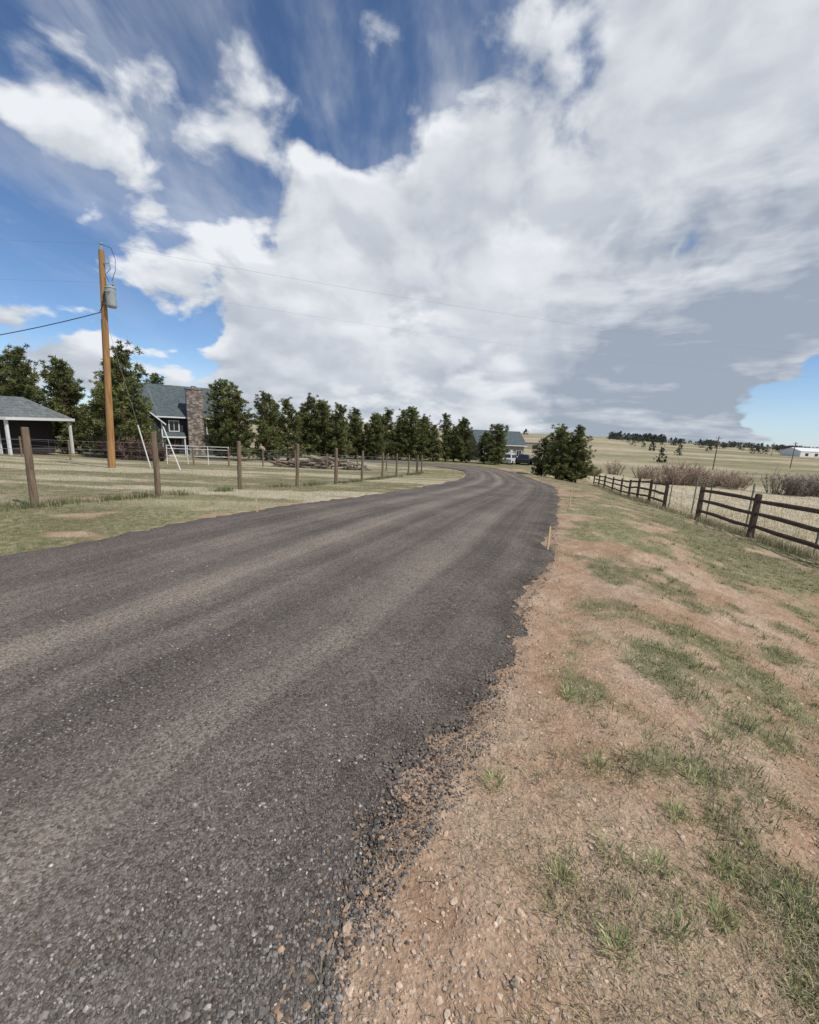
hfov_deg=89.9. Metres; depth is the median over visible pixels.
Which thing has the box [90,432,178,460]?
bare yard shrub
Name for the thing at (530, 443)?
long tan barn
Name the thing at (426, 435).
pine tree
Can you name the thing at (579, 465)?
pine tree
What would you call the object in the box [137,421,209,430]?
windows
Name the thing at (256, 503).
survey stake
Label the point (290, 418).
pine tree
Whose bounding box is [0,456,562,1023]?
gravel road
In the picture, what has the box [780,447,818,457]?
white metal barn
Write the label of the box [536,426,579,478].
pine tree
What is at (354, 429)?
pine tree
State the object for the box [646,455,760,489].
bare willow thicket
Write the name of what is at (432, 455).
pine tree
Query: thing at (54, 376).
pine tree
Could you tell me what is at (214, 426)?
pine tree
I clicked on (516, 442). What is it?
tan garage
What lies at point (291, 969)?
shoulder gravel
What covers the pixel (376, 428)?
pine tree
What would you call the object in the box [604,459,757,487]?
bare willow thicket
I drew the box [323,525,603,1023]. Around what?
shoulder gravel
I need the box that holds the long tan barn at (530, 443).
[524,439,579,450]
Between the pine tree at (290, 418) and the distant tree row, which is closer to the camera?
the pine tree at (290, 418)
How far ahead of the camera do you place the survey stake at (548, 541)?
5.73 m
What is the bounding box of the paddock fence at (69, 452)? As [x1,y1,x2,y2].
[7,436,416,470]
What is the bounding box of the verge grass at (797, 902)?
[478,510,818,1023]
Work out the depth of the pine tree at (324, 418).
52.27 m
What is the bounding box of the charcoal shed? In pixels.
[0,396,74,454]
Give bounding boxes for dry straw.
[277,512,818,1023]
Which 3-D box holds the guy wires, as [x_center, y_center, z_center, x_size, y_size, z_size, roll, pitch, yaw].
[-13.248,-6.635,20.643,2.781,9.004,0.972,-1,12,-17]
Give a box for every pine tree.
[0,342,60,439]
[0,351,22,396]
[25,355,94,453]
[52,365,89,448]
[80,386,99,448]
[83,368,156,455]
[83,375,104,447]
[92,340,166,453]
[145,372,165,384]
[201,378,251,459]
[212,386,256,458]
[246,390,285,460]
[270,398,282,437]
[271,396,309,460]
[286,392,324,455]
[289,406,313,448]
[304,399,342,457]
[325,401,353,458]
[343,413,370,458]
[345,407,364,448]
[356,423,372,458]
[361,412,387,459]
[375,407,404,459]
[389,420,412,459]
[393,409,409,439]
[395,406,430,460]
[408,416,435,460]
[414,413,432,448]
[426,424,445,461]
[439,413,456,461]
[449,424,466,460]
[452,416,474,461]
[471,431,491,463]
[483,423,509,464]
[530,437,552,475]
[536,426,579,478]
[542,423,572,477]
[557,424,597,481]
[564,438,594,482]
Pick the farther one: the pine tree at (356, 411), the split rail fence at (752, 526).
the pine tree at (356, 411)
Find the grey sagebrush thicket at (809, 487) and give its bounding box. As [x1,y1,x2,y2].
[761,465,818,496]
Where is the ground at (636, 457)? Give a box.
[0,413,818,1023]
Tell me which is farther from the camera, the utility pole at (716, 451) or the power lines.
the utility pole at (716, 451)
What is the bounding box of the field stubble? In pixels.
[587,475,818,559]
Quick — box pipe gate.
[166,445,228,464]
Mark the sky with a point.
(649, 168)
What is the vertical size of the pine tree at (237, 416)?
7.249 m
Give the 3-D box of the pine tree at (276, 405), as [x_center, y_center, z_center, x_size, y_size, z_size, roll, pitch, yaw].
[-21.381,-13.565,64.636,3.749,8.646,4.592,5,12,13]
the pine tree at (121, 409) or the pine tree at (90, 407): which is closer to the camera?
the pine tree at (121, 409)
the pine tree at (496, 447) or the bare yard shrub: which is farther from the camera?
the pine tree at (496, 447)
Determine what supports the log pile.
on the ground at (636, 457)
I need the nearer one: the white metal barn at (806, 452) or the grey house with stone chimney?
the grey house with stone chimney
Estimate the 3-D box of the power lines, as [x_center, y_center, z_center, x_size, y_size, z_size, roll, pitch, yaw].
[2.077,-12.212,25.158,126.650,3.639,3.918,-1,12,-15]
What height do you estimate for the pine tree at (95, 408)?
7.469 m
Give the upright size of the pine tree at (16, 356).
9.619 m
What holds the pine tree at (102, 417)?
on the ground at (636, 457)
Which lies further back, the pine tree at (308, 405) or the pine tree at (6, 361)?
the pine tree at (308, 405)
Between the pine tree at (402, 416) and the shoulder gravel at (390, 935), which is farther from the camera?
the pine tree at (402, 416)
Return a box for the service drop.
[0,312,100,334]
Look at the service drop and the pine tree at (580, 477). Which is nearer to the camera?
the service drop
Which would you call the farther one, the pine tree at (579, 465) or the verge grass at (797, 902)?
the pine tree at (579, 465)
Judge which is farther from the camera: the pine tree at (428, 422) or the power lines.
the pine tree at (428, 422)
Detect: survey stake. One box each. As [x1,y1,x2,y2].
[255,495,257,511]
[546,526,550,549]
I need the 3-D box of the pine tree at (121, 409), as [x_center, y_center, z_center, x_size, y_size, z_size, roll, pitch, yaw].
[-22.815,-8.895,32.897,5.466,9.446,6.175,4,12,6]
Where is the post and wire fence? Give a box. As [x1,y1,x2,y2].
[0,427,422,506]
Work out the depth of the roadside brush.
56.28 m
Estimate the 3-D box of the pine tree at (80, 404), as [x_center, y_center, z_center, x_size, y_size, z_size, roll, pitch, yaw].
[-40.619,-12.452,48.984,4.366,9.727,5.348,-3,13,-25]
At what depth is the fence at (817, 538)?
13.62 m
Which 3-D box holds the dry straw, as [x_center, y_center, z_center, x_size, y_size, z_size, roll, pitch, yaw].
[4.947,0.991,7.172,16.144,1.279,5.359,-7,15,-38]
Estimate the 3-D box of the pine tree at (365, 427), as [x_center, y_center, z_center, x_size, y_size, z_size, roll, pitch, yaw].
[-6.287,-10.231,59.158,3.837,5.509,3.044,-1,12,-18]
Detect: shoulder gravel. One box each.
[218,495,565,1023]
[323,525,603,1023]
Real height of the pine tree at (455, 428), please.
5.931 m
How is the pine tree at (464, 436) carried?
on the ground at (636, 457)
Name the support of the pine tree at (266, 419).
on the ground at (636, 457)
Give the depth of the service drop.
19.16 m
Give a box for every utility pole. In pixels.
[98,242,116,467]
[712,436,721,469]
[790,443,797,467]
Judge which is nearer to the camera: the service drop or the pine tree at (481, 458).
the service drop
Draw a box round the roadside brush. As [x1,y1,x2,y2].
[586,466,607,476]
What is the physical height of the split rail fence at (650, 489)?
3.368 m
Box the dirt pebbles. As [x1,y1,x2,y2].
[314,513,818,1023]
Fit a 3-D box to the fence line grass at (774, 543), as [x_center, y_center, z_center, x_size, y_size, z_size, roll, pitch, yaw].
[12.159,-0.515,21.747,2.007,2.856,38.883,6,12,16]
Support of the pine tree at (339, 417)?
on the ground at (636, 457)
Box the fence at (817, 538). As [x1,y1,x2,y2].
[605,474,818,552]
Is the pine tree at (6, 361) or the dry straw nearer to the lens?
the dry straw
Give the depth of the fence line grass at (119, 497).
8.40 m
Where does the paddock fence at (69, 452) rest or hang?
on the ground at (636, 457)
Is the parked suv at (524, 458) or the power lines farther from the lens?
the parked suv at (524, 458)
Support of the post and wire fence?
on the ground at (636, 457)
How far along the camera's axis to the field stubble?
24.69 m
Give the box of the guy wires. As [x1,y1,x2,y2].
[108,310,180,469]
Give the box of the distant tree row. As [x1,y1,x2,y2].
[91,411,817,462]
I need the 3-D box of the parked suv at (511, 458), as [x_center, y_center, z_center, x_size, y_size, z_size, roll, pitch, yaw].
[15.995,-8.518,65.473,1.900,1.714,4.580,9,13,29]
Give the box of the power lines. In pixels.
[6,240,816,377]
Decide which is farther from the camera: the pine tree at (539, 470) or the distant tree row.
the distant tree row
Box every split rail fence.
[593,474,669,509]
[695,486,818,549]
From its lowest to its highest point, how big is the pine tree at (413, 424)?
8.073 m
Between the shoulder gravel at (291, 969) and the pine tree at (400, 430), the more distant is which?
the pine tree at (400, 430)
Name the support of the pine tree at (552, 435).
on the ground at (636, 457)
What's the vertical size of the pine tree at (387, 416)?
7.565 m
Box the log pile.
[270,455,371,470]
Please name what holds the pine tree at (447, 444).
on the ground at (636, 457)
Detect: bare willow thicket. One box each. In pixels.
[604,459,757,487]
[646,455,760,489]
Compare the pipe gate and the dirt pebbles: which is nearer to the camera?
the dirt pebbles
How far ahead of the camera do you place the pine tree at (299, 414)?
65.87 m
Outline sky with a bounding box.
[0,0,818,447]
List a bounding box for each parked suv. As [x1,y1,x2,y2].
[499,453,516,464]
[517,454,530,464]
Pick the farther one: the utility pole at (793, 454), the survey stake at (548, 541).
the utility pole at (793, 454)
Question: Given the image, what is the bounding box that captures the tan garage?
[467,429,527,459]
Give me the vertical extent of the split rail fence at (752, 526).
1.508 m
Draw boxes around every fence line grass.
[0,470,424,511]
[593,484,818,565]
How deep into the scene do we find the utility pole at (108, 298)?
19.45 m
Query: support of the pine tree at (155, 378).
on the ground at (636, 457)
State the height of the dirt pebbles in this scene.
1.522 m
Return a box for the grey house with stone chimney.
[116,381,222,454]
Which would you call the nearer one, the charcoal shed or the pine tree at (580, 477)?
the charcoal shed

